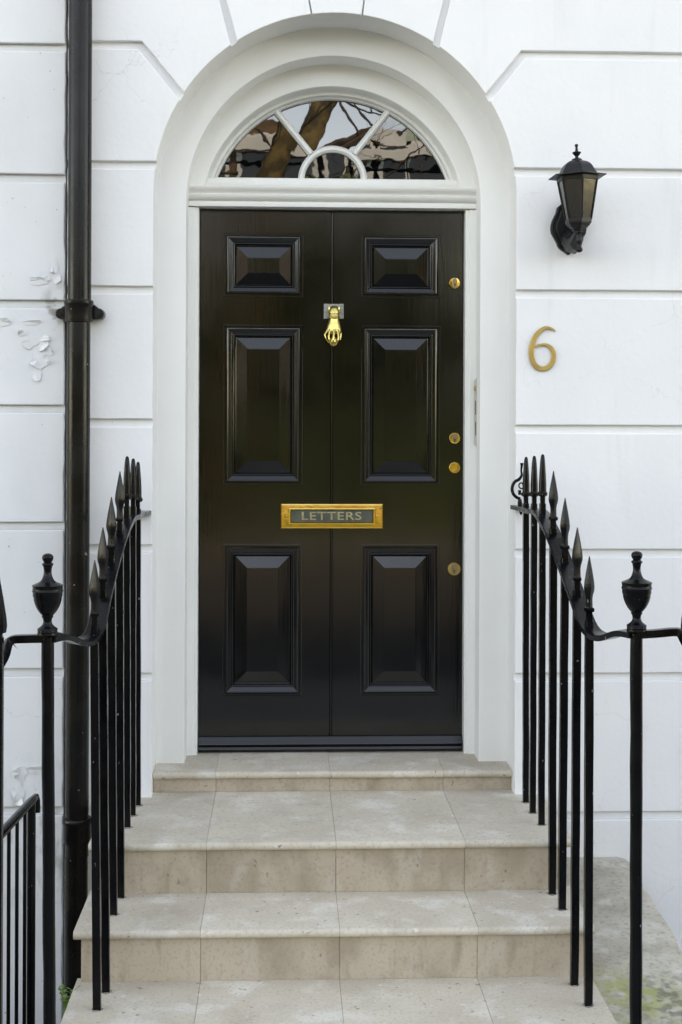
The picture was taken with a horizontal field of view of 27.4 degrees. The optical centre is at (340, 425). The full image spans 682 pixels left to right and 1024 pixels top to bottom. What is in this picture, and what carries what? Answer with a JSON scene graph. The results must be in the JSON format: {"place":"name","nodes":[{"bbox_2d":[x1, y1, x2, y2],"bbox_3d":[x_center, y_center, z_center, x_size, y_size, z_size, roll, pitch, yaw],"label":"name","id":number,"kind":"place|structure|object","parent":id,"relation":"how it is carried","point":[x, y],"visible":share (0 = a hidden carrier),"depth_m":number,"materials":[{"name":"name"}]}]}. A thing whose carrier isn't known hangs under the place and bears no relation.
{"place":"outdoors","nodes":[
{"label":"outdoors","id":0,"kind":"place"},
{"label":"basement floor","id":1,"kind":"structure","parent":0,"visible":0},
{"bbox_2d":[3,794,39,1023],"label":"basement handrail","id":2,"kind":"object","parent":1,"relation":"on","point":[28,809],"visible":0.94,"depth_m":4.26,"materials":[{"name":"black metal"}]},
{"bbox_2d":[0,0,67,1023],"bbox_3d":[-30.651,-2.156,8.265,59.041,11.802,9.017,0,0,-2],"label":"neighbouring house","id":3,"kind":"structure","parent":1,"relation":"on","point":[33,202],"depth_m":4.96,"materials":[{"name":"paint"}]},
{"bbox_2d":[55,0,105,1001],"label":"drainpipe","id":4,"kind":"object","parent":3,"relation":"attached to","point":[79,312],"visible":0.98,"depth_m":4.86,"materials":[{"name":"metal"}]},
{"bbox_2d":[61,751,616,1023],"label":"stone steps","id":5,"kind":"structure","parent":1,"relation":"on","point":[381,887],"depth_m":4.37,"materials":[{"name":"stone"}]},
{"bbox_2d":[58,984,80,1015],"bbox_3d":[-0.804,1.684,4.116,0.051,0.112,0.128,0,0,-25],"label":"weed","id":6,"kind":"object","parent":5,"relation":"on","point":[65,1000],"visible":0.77,"depth_m":4.12,"materials":[{"name":"green plant"}]},
{"bbox_2d":[0,456,150,1023],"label":"railing","id":7,"kind":"object","parent":5,"relation":"on","point":[115,656],"visible":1,"depth_m":4.05,"materials":[{"name":"black metal"}]},
{"bbox_2d":[510,454,681,1023],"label":"railing","id":8,"kind":"object","parent":5,"relation":"on","point":[636,587],"visible":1,"depth_m":4.13,"materials":[{"name":"black metal"}]},
{"bbox_2d":[65,0,681,951],"bbox_3d":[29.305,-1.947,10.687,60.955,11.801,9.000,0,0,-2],"label":"terraced house","id":9,"kind":"structure","parent":1,"relation":"on","point":[483,116],"depth_m":5.05,"materials":[{"name":"paint"}]},
{"bbox_2d":[198,209,462,751],"bbox_3d":[-0.036,0.213,5.357,1.009,2.072,0.112,0,0,-2],"label":"front door","id":10,"kind":"structure","parent":9,"relation":"attached to","point":[330,554],"depth_m":5.37,"materials":[{"name":"black paint"}]},
{"bbox_2d":[529,326,555,370],"bbox_3d":[0.724,-0.275,5.030,0.099,0.162,0.014,0,0,-2],"label":"house number","id":11,"kind":"object","parent":9,"relation":"attached to","point":[532,346],"visible":1,"depth_m":5.02,"materials":[{"name":"gold metal"}]},
{"bbox_2d":[548,144,606,254],"bbox_3d":[0.820,-0.790,4.901,0.186,0.378,0.276,0,0,-2],"label":"wall lantern","id":12,"kind":"object","parent":9,"relation":"attached to","point":[576,178],"depth_m":4.84,"materials":[{"name":"metal"}]},
{"bbox_2d":[566,857,681,1023],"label":"stone slab","id":13,"kind":"structure","parent":1,"relation":"on","point":[661,977],"depth_m":4.37,"materials":[{"name":"stone"}]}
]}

